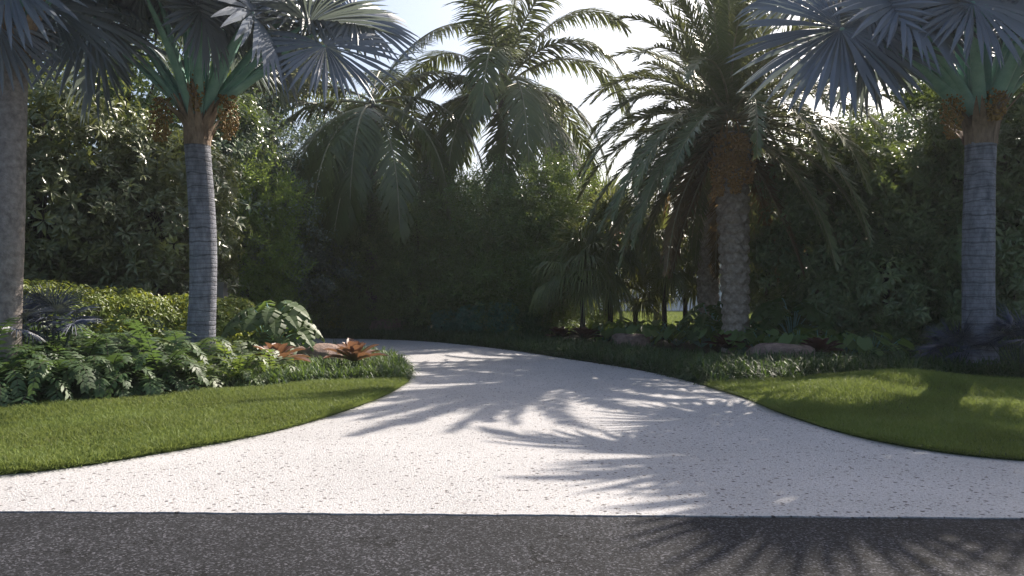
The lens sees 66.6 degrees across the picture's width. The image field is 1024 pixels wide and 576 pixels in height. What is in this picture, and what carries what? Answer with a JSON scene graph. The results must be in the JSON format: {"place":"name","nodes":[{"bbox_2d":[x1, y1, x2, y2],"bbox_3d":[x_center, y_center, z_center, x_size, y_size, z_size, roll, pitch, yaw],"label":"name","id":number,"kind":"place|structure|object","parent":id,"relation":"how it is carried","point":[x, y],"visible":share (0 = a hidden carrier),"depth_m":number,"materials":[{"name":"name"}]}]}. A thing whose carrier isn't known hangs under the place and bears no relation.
{"place":"outdoors","nodes":[
{"label":"outdoors","id":0,"kind":"place"},
{"bbox_2d":[0,376,412,474],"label":"lawn","id":1,"kind":"structure","parent":0,"point":[98,462],"depth_m":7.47,"materials":[{"name":"plant"}]},
{"bbox_2d":[206,337,418,387],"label":"border grass","id":2,"kind":"structure","parent":0,"point":[392,364],"depth_m":13.26,"materials":[{"name":"plant"}]},
{"bbox_2d":[253,342,310,361],"bbox_3d":[-4.149,1.142,13.832,1.218,0.388,1.053,0,0,17],"label":"bromeliad","id":3,"kind":"object","parent":2,"relation":"on","point":[283,349],"visible":0.62,"depth_m":13.80,"materials":[{"name":"plant"}]},
{"bbox_2d":[323,338,387,360],"bbox_3d":[-2.897,1.123,14.113,1.109,0.420,1.067,0,0,-27],"label":"bromeliad","id":4,"kind":"object","parent":2,"relation":"on","point":[352,349],"visible":1,"depth_m":13.99,"materials":[{"name":"plant"}]},
{"bbox_2d":[0,338,1023,518],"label":"driveway","id":5,"kind":"structure","parent":0,"point":[458,430],"depth_m":6.97,"materials":[{"name":"concrete"}]},
{"bbox_2d":[0,512,1023,575],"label":"road","id":6,"kind":"structure","parent":0,"point":[103,544],"depth_m":4.81,"materials":[{"name":"asphalt"}]},
{"bbox_2d":[28,0,1001,267],"label":"sky","id":7,"kind":"structure","parent":0,"point":[422,17],"materials":[{"name":"white"}]},
{"bbox_2d":[166,311,940,391],"bbox_3d":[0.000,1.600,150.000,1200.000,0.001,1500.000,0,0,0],"label":"ground","id":8,"kind":"structure","parent":0,"point":[716,348],"depth_m":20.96,"materials":[{"name":"plant"}]},
{"bbox_2d":[0,318,74,408],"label":"fern","id":9,"kind":"object","parent":8,"relation":"on","point":[9,373],"visible":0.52,"depth_m":10.31,"materials":[{"name":"green plant"}]},
{"bbox_2d":[3,286,79,344],"bbox_3d":[-7.249,0.778,11.294,1.547,1.612,1.689,0,0,0],"label":"silver palmetto","id":10,"kind":"object","parent":8,"relation":"on","point":[31,313],"visible":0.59,"depth_m":11.32,"materials":[{"name":"plant"}]},
{"bbox_2d":[7,330,90,393],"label":"fern","id":11,"kind":"object","parent":8,"relation":"on","point":[19,347],"visible":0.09,"depth_m":10.96,"materials":[{"name":"green plant"}]},
{"bbox_2d":[2,348,119,405],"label":"fern","id":12,"kind":"object","parent":8,"relation":"on","point":[70,369],"visible":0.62,"depth_m":10.43,"materials":[{"name":"green plant"}]},
{"bbox_2d":[22,307,101,355],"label":"fern","id":13,"kind":"object","parent":8,"relation":"on","point":[61,342],"visible":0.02,"depth_m":12.18,"materials":[{"name":"green plant"}]},
{"bbox_2d":[22,280,102,351],"bbox_3d":[-6.904,0.722,11.795,1.659,1.722,1.583,0,0,0],"label":"silver palmetto","id":14,"kind":"object","parent":8,"relation":"on","point":[58,307],"visible":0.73,"depth_m":11.63,"materials":[{"name":"plant"}]},
{"bbox_2d":[12,335,144,399],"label":"fern","id":15,"kind":"object","parent":8,"relation":"on","point":[89,349],"visible":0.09,"depth_m":11.63,"materials":[{"name":"green plant"}]},
{"bbox_2d":[39,314,121,353],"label":"fern","id":16,"kind":"object","parent":8,"relation":"on","point":[84,341],"visible":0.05,"depth_m":12.89,"materials":[{"name":"green plant"}]},
{"bbox_2d":[45,306,133,342],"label":"fern","id":17,"kind":"object","parent":8,"relation":"on","point":[82,329],"depth_m":14.21,"materials":[{"name":"green plant"}]},
{"bbox_2d":[0,0,192,366],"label":"bismarck palm","id":18,"kind":"object","parent":8,"relation":"on","point":[23,30],"visible":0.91,"depth_m":10.88,"materials":[{"name":"grey plant"}]},
{"bbox_2d":[23,57,171,326],"bbox_3d":[-10.970,-1.770,17.936,5.525,6.944,4.905,0,0,0],"label":"broadleaf tree","id":19,"kind":"object","parent":8,"relation":"on","point":[47,174],"visible":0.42,"depth_m":17.06,"materials":[{"name":"green plant"}]},
{"bbox_2d":[47,327,157,399],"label":"fern","id":20,"kind":"object","parent":8,"relation":"on","point":[124,384],"visible":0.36,"depth_m":10.94,"materials":[{"name":"green plant"}]},
{"bbox_2d":[55,306,156,351],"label":"fern","id":21,"kind":"object","parent":8,"relation":"on","point":[109,326],"visible":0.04,"depth_m":12.91,"materials":[{"name":"green plant"}]},
{"bbox_2d":[76,330,158,342],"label":"fern","id":22,"kind":"object","parent":8,"relation":"on","point":[82,338],"visible":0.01,"depth_m":13.47,"materials":[{"name":"green plant"}]},
{"bbox_2d":[71,318,196,392],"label":"fern","id":23,"kind":"object","parent":8,"relation":"on","point":[143,350],"visible":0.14,"depth_m":11.84,"materials":[{"name":"green plant"}]},
{"bbox_2d":[74,332,209,368],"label":"fern","id":24,"kind":"object","parent":8,"relation":"on","point":[122,337],"visible":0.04,"depth_m":12.48,"materials":[{"name":"green plant"}]},
{"bbox_2d":[45,110,251,332],"bbox_3d":[-8.466,-1.223,18.478,4.846,5.910,4.251,0,0,0],"label":"broadleaf tree","id":25,"kind":"object","parent":8,"relation":"on","point":[154,264],"visible":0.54,"depth_m":17.71,"materials":[{"name":"green plant"}]},
{"bbox_2d":[22,279,283,345],"bbox_3d":[-9.245,0.593,14.993,9.622,2.178,2.825,0,0,-28],"label":"lime hedge","id":26,"kind":"object","parent":8,"relation":"on","point":[159,307],"visible":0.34,"depth_m":15.49,"materials":[{"name":"green plant"}]},
{"bbox_2d":[26,19,282,313],"bbox_3d":[-10.774,-3.881,22.035,8.691,11.194,6.882,0,0,0],"label":"broadleaf tree","id":27,"kind":"object","parent":8,"relation":"on","point":[139,84],"visible":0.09,"depth_m":21.37,"materials":[{"name":"green plant"}]},
{"bbox_2d":[102,321,208,398],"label":"fern","id":28,"kind":"object","parent":8,"relation":"on","point":[149,385],"visible":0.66,"depth_m":11.46,"materials":[{"name":"green plant"}]},
{"bbox_2d":[132,340,234,385],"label":"fern","id":29,"kind":"object","parent":8,"relation":"on","point":[188,353],"visible":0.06,"depth_m":12.78,"materials":[{"name":"green plant"}]},
{"bbox_2d":[130,316,237,372],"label":"fern","id":30,"kind":"object","parent":8,"relation":"on","point":[166,332],"visible":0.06,"depth_m":13.10,"materials":[{"name":"green plant"}]},
{"bbox_2d":[141,342,230,391],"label":"fern","id":31,"kind":"object","parent":8,"relation":"on","point":[194,377],"visible":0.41,"depth_m":11.88,"materials":[{"name":"green plant"}]},
{"bbox_2d":[217,282,229,300],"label":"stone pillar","id":32,"kind":"structure","parent":8,"relation":"on","point":[222,288],"depth_m":18.44,"materials":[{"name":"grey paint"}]},
{"bbox_2d":[28,0,423,363],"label":"bismarck palm","id":33,"kind":"object","parent":8,"relation":"on","point":[198,92],"visible":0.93,"depth_m":13.49,"materials":[{"name":"grey plant"}]},
{"bbox_2d":[197,338,258,364],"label":"fern","id":34,"kind":"object","parent":8,"relation":"on","point":[234,350],"visible":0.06,"depth_m":13.91,"materials":[{"name":"green plant"}]},
{"bbox_2d":[204,340,261,373],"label":"fern","id":35,"kind":"object","parent":8,"relation":"on","point":[238,349],"visible":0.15,"depth_m":13.32,"materials":[{"name":"green plant"}]},
{"bbox_2d":[200,351,279,388],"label":"fern","id":36,"kind":"object","parent":8,"relation":"on","point":[241,366],"visible":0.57,"depth_m":12.35,"materials":[{"name":"green plant"}]},
{"bbox_2d":[223,329,264,361],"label":"yellow shrub","id":37,"kind":"object","parent":8,"relation":"on","point":[244,337],"visible":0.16,"depth_m":14.46,"materials":[{"name":"green plant"}]},
{"bbox_2d":[147,85,361,309],"bbox_3d":[-8.473,-2.538,23.995,7.959,8.395,7.788,0,0,0],"label":"dusky tree","id":38,"kind":"object","parent":8,"relation":"on","point":[249,134],"visible":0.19,"depth_m":23.55,"materials":[{"name":"green plant"}]},
{"bbox_2d":[217,147,322,342],"bbox_3d":[-7.799,-0.952,22.467,4.494,6.295,4.737,0,0,0],"label":"fine leaf shrub","id":39,"kind":"object","parent":8,"relation":"on","point":[254,220],"visible":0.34,"depth_m":21.81,"materials":[{"name":"green plant"}]},
{"bbox_2d":[219,300,324,362],"bbox_3d":[-4.643,0.980,15.185,2.028,1.491,1.945,0,0,37],"label":"monstera","id":40,"kind":"object","parent":8,"relation":"on","point":[266,321],"visible":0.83,"depth_m":14.77,"materials":[{"name":"green plant"}]},
{"bbox_2d":[254,349,296,381],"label":"fern","id":41,"kind":"object","parent":8,"relation":"on","point":[282,363],"visible":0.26,"depth_m":13.13,"materials":[{"name":"green plant"}]},
{"bbox_2d":[228,34,342,150],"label":"pale fan palm","id":42,"kind":"object","parent":8,"relation":"on","point":[283,99],"visible":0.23,"depth_m":26.00,"materials":[{"name":"green plant"}]},
{"bbox_2d":[293,343,343,361],"bbox_3d":[-3.862,1.676,15.511,1.263,1.154,0.825,0,0,0],"label":"boulder","id":43,"kind":"object","parent":8,"relation":"on","point":[318,349],"visible":0.18,"depth_m":15.24,"materials":[{"name":"stone"}]},
{"bbox_2d":[273,185,368,330],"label":"fine leaf shrub","id":44,"kind":"object","parent":8,"relation":"on","point":[317,304],"visible":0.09,"depth_m":25.70,"materials":[{"name":"green plant"}]},
{"bbox_2d":[274,81,419,271],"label":"dusky tree","id":45,"kind":"object","parent":8,"relation":"on","point":[311,128],"visible":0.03,"depth_m":31.77,"materials":[{"name":"green plant"}]},
{"bbox_2d":[301,167,429,330],"bbox_3d":[-5.237,-1.085,27.127,5.489,6.736,4.918,0,0,0],"label":"fine leaf shrub","id":46,"kind":"object","parent":8,"relation":"on","point":[351,297],"visible":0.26,"depth_m":25.92,"materials":[{"name":"green plant"}]},
{"bbox_2d":[324,163,441,325],"bbox_3d":[-4.916,-1.411,30.065,5.597,7.252,5.151,0,0,-17],"label":"fine leaf shrub","id":47,"kind":"object","parent":8,"relation":"on","point":[379,256],"visible":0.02,"depth_m":29.29,"materials":[{"name":"green plant"}]},
{"bbox_2d":[261,22,506,328],"bbox_3d":[-4.582,-4.095,27.318,9.116,11.490,7.326,0,0,-36],"label":"coconut palm","id":48,"kind":"object","parent":8,"relation":"on","point":[354,139],"visible":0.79,"depth_m":24.78,"materials":[{"name":"green plant"}]},
{"bbox_2d":[336,159,473,330],"bbox_3d":[-3.478,-1.150,26.187,4.922,6.719,4.646,0,0,0],"label":"fine leaf shrub","id":49,"kind":"object","parent":8,"relation":"on","point":[407,306],"visible":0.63,"depth_m":25.30,"materials":[{"name":"green plant"}]},
{"bbox_2d":[427,308,456,331],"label":"shade plant","id":50,"kind":"object","parent":8,"relation":"on","point":[439,325],"visible":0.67,"depth_m":24.84,"materials":[{"name":"green plant"}]},
{"bbox_2d":[389,152,530,334],"bbox_3d":[-1.605,-1.247,26.059,5.008,6.787,4.832,0,0,0],"label":"fine leaf shrub","id":51,"kind":"object","parent":8,"relation":"on","point":[437,240],"visible":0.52,"depth_m":24.97,"materials":[{"name":"green plant"}]},
{"bbox_2d":[453,301,490,332],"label":"shade plant","id":52,"kind":"object","parent":8,"relation":"on","point":[465,314],"visible":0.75,"depth_m":24.41,"materials":[{"name":"green plant"}]},
{"bbox_2d":[440,171,522,287],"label":"fine leaf shrub","id":53,"kind":"object","parent":8,"relation":"on","point":[478,194],"depth_m":30.52,"materials":[{"name":"green plant"}]},
{"bbox_2d":[486,299,519,333],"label":"shade plant","id":54,"kind":"object","parent":8,"relation":"on","point":[502,314],"visible":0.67,"depth_m":23.89,"materials":[{"name":"green plant"}]},
{"bbox_2d":[437,148,579,335],"bbox_3d":[-0.114,-1.184,25.320,4.826,6.726,5.091,0,0,0],"label":"fine leaf shrub","id":55,"kind":"object","parent":8,"relation":"on","point":[501,268],"visible":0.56,"depth_m":24.33,"materials":[{"name":"green plant"}]},
{"bbox_2d":[388,0,634,214],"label":"coconut palm","id":56,"kind":"object","parent":8,"relation":"on","point":[540,125],"visible":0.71,"depth_m":26.85,"materials":[{"name":"green plant"}]},
{"bbox_2d":[484,140,617,338],"bbox_3d":[1.256,-1.228,24.791,4.456,6.757,4.860,0,0,0],"label":"fine leaf shrub","id":57,"kind":"object","parent":8,"relation":"on","point":[555,200],"visible":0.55,"depth_m":24.01,"materials":[{"name":"green plant"}]},
{"bbox_2d":[510,192,604,326],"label":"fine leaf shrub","id":58,"kind":"object","parent":8,"relation":"on","point":[572,314],"visible":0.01,"depth_m":28.99,"materials":[{"name":"green plant"}]},
{"bbox_2d":[544,326,576,338],"bbox_3d":[1.334,1.259,22.013,0.918,0.361,1.048,0,0,44],"label":"bromeliad","id":59,"kind":"object","parent":8,"relation":"on","point":[562,330],"visible":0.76,"depth_m":21.87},
{"bbox_2d":[528,212,639,340],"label":"fountain palm","id":60,"kind":"object","parent":8,"relation":"on","point":[576,247],"visible":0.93,"depth_m":21.89,"materials":[{"name":"green plant"}]},
{"bbox_2d":[566,327,603,339],"bbox_3d":[2.027,1.258,21.599,1.095,0.353,1.042,0,0,26],"label":"bromeliad","id":61,"kind":"object","parent":8,"relation":"on","point":[587,333],"visible":0.88,"depth_m":21.47,"materials":[{"name":"plant"}]},
{"bbox_2d":[585,321,626,340],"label":"heart leaf plant","id":62,"kind":"object","parent":8,"relation":"on","point":[595,326],"visible":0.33,"depth_m":22.64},
{"bbox_2d":[588,317,636,330],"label":"heart leaf plant","id":63,"kind":"object","parent":8,"relation":"on","point":[611,323],"visible":0.18,"depth_m":23.60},
{"bbox_2d":[564,179,665,340],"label":"fountain palm","id":64,"kind":"object","parent":8,"relation":"on","point":[631,255],"visible":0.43,"depth_m":22.82,"materials":[{"name":"green plant"}]},
{"bbox_2d":[604,321,651,341],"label":"heart leaf plant","id":65,"kind":"object","parent":8,"relation":"on","point":[614,329],"visible":0.44,"depth_m":21.76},
{"bbox_2d":[610,333,650,347],"bbox_3d":[3.170,1.654,21.217,1.220,0.849,0.809,0,0,0],"label":"boulder","id":66,"kind":"object","parent":8,"relation":"on","point":[620,338],"visible":0.34,"depth_m":20.90,"materials":[{"name":"stone"}]},
{"bbox_2d":[600,267,673,323],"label":"fountain palm","id":67,"kind":"object","parent":8,"relation":"on","point":[645,303],"visible":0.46,"depth_m":24.68,"materials":[{"name":"green plant"}]},
{"bbox_2d":[625,320,677,343],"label":"heart leaf plant","id":68,"kind":"object","parent":8,"relation":"on","point":[633,329],"visible":0.61,"depth_m":21.25,"materials":[{"name":"plant"}]},
{"bbox_2d":[636,319,674,340],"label":"heart leaf plant","id":69,"kind":"object","parent":8,"relation":"on","point":[659,320],"visible":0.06,"depth_m":22.69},
{"bbox_2d":[628,200,687,320],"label":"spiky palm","id":70,"kind":"object","parent":8,"relation":"on","point":[657,279],"visible":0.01,"depth_m":33.88,"materials":[{"name":"green plant"}]},
{"bbox_2d":[620,203,703,338],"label":"fountain palm","id":71,"kind":"object","parent":8,"relation":"on","point":[670,283],"visible":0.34,"depth_m":23.47,"materials":[{"name":"green plant"}]},
{"bbox_2d":[650,320,706,345],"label":"heart leaf plant","id":72,"kind":"object","parent":8,"relation":"on","point":[665,333],"visible":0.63,"depth_m":20.86,"materials":[{"name":"plant"}]},
{"bbox_2d":[644,239,720,319],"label":"fountain palm","id":73,"kind":"object","parent":8,"relation":"on","point":[686,301],"visible":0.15,"depth_m":24.48,"materials":[{"name":"green plant"}]},
{"bbox_2d":[668,320,719,346],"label":"heart leaf plant","id":74,"kind":"object","parent":8,"relation":"on","point":[707,332],"visible":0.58,"depth_m":20.29,"materials":[{"name":"plant"}]},
{"bbox_2d":[596,2,812,341],"bbox_3d":[5.724,-3.373,23.473,6.823,10.046,6.543,0,0,-32],"label":"date palm","id":75,"kind":"object","parent":8,"relation":"on","point":[708,289],"visible":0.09,"depth_m":23.24,"materials":[{"name":"plant"}]},
{"bbox_2d":[679,301,752,347],"bbox_3d":[5.340,0.965,20.533,1.865,1.241,1.633,0,0,0],"label":"monstera","id":76,"kind":"object","parent":8,"relation":"on","point":[702,320],"visible":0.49,"depth_m":20.22,"materials":[{"name":"green plant"}]},
{"bbox_2d":[702,333,750,348],"bbox_3d":[5.008,1.231,18.253,1.031,0.375,1.057,0,0,-7],"label":"bromeliad","id":77,"kind":"object","parent":8,"relation":"on","point":[721,341],"visible":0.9,"depth_m":18.08,"materials":[{"name":"plant"}]},
{"bbox_2d":[711,326,768,352],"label":"heart leaf plant","id":78,"kind":"object","parent":8,"relation":"on","point":[751,337],"visible":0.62,"depth_m":18.12,"materials":[{"name":"plant"}]},
{"bbox_2d":[575,0,924,352],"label":"date palm","id":79,"kind":"object","parent":8,"relation":"on","point":[729,158],"visible":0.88,"depth_m":18.95,"materials":[{"name":"plant"}]},
{"bbox_2d":[720,255,785,316],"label":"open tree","id":80,"kind":"object","parent":8,"relation":"on","point":[755,293],"visible":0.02,"depth_m":27.61,"materials":[{"name":"green plant"}]},
{"bbox_2d":[731,329,781,349],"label":"heart leaf plant","id":81,"kind":"object","parent":8,"relation":"on","point":[775,334],"visible":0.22,"depth_m":17.84,"materials":[{"name":"plant"}]},
{"bbox_2d":[732,324,787,345],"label":"heart leaf plant","id":82,"kind":"object","parent":8,"relation":"on","point":[740,333],"visible":0.15,"depth_m":18.96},
{"bbox_2d":[746,343,815,357],"bbox_3d":[5.508,1.647,15.674,1.572,1.105,0.913,0,0,0],"label":"boulder","id":83,"kind":"object","parent":8,"relation":"on","point":[777,347],"visible":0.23,"depth_m":15.44,"materials":[{"name":"stone"}]},
{"bbox_2d":[754,327,823,343],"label":"heart leaf plant","id":84,"kind":"object","parent":8,"relation":"on","point":[786,338],"visible":0.34,"depth_m":17.24,"materials":[{"name":"plant"}]},
{"bbox_2d":[734,296,845,353],"bbox_3d":[6.977,0.921,19.154,2.569,1.449,2.226,0,0,32],"label":"monstera","id":85,"kind":"object","parent":8,"relation":"on","point":[780,315],"visible":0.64,"depth_m":18.76,"materials":[{"name":"green plant"}]},
{"bbox_2d":[788,328,844,355],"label":"heart leaf plant","id":86,"kind":"object","parent":8,"relation":"on","point":[832,336],"visible":0.18,"depth_m":17.31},
{"bbox_2d":[748,141,891,352],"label":"broadleaf tree","id":87,"kind":"object","parent":8,"relation":"on","point":[798,287],"visible":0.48,"depth_m":19.43,"materials":[{"name":"green plant"}]},
{"bbox_2d":[798,337,844,351],"bbox_3d":[6.361,1.194,16.209,1.021,0.379,1.055,0,0,22],"label":"bromeliad","id":88,"kind":"object","parent":8,"relation":"on","point":[818,343],"visible":0.66,"depth_m":16.04,"materials":[{"name":"plant"}]},
{"bbox_2d":[669,346,1023,385],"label":"border grass","id":89,"kind":"structure","parent":8,"relation":"on","point":[853,362],"depth_m":13.47,"materials":[{"name":"plant"}]},
{"bbox_2d":[824,330,882,356],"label":"heart leaf plant","id":90,"kind":"object","parent":8,"relation":"on","point":[850,347],"visible":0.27,"depth_m":16.61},
{"bbox_2d":[782,96,935,310],"bbox_3d":[11.456,-2.458,26.076,6.375,8.224,4.266,0,0,0],"label":"open tree","id":91,"kind":"object","parent":8,"relation":"on","point":[889,124],"visible":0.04,"depth_m":25.16,"materials":[{"name":"green plant"}]},
{"bbox_2d":[845,348,890,359],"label":"fern","id":92,"kind":"object","parent":8,"relation":"on","point":[873,350],"visible":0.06,"depth_m":15.18,"materials":[{"name":"green plant"}]},
{"bbox_2d":[844,342,891,356],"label":"fern","id":93,"kind":"object","parent":8,"relation":"on","point":[875,353],"visible":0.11,"depth_m":16.26,"materials":[{"name":"green plant"}]},
{"bbox_2d":[725,0,1023,365],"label":"bismarck palm","id":94,"kind":"object","parent":8,"relation":"on","point":[891,43],"visible":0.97,"depth_m":13.36,"materials":[{"name":"grey plant"}]},
{"bbox_2d":[837,330,918,356],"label":"heart leaf plant","id":95,"kind":"object","parent":8,"relation":"on","point":[865,344],"visible":0.56,"depth_m":16.24,"materials":[{"name":"plant"}]},
{"bbox_2d":[801,113,962,355],"bbox_3d":[9.052,-1.249,19.027,3.759,6.067,3.958,0,0,-44],"label":"broadleaf tree","id":96,"kind":"object","parent":8,"relation":"on","point":[893,172],"visible":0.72,"depth_m":18.11,"materials":[{"name":"green plant"}]},
{"bbox_2d":[883,339,920,356],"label":"fern","id":97,"kind":"object","parent":8,"relation":"on","point":[909,351],"visible":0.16,"depth_m":16.78,"materials":[{"name":"green plant"}]},
{"bbox_2d":[878,344,927,360],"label":"fern","id":98,"kind":"object","parent":8,"relation":"on","point":[899,351],"visible":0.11,"depth_m":14.79,"materials":[{"name":"green plant"}]},
{"bbox_2d":[880,95,940,270],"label":"open tree","id":99,"kind":"object","parent":8,"relation":"on","point":[907,125],"visible":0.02,"depth_m":24.93,"materials":[{"name":"green plant"}]},
{"bbox_2d":[871,73,1023,355],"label":"broadleaf tree","id":100,"kind":"object","parent":8,"relation":"on","point":[927,100],"visible":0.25,"depth_m":17.83,"materials":[{"name":"green plant"}]},
{"bbox_2d":[910,310,1002,364],"bbox_3d":[7.945,0.956,13.939,1.564,1.259,1.470,0,0,0],"label":"silver palmetto","id":101,"kind":"object","parent":8,"relation":"on","point":[943,339],"visible":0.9,"depth_m":13.77,"materials":[{"name":"plant"}]},
{"bbox_2d":[917,71,1023,355],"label":"broadleaf tree","id":102,"kind":"object","parent":8,"relation":"on","point":[1017,211],"visible":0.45,"depth_m":16.59,"materials":[{"name":"green plant"}]},
{"bbox_2d":[965,302,1023,367],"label":"silver palmetto","id":103,"kind":"object","parent":8,"relation":"on","point":[1016,330],"visible":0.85,"depth_m":13.53,"materials":[{"name":"plant"}]},
{"bbox_2d":[996,83,1023,338],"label":"broadleaf tree","id":104,"kind":"object","parent":8,"relation":"on","point":[1019,149],"visible":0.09,"depth_m":16.72,"materials":[{"name":"green plant"}]},
{"bbox_2d":[577,172,633,323],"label":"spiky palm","id":105,"kind":"object","parent":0,"point":[611,186],"visible":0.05,"depth_m":32.64,"materials":[{"name":"green plant"}]},
{"bbox_2d":[589,310,758,325],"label":"grass","id":106,"kind":"structure","parent":0,"point":[676,315],"depth_m":41.52,"materials":[{"name":"plant"}]},
{"bbox_2d":[592,227,759,309],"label":"house","id":107,"kind":"structure","parent":0,"point":[681,308],"depth_m":55.00,"materials":[{"name":"white paint"}]},
{"bbox_2d":[748,201,813,335],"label":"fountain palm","id":108,"kind":"object","parent":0,"point":[761,271],"visible":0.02,"depth_m":22.94,"materials":[{"name":"green plant"}]},
{"bbox_2d":[700,367,1023,460],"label":"lawn","id":109,"kind":"structure","parent":0,"point":[957,453],"depth_m":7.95,"materials":[{"name":"plant"}]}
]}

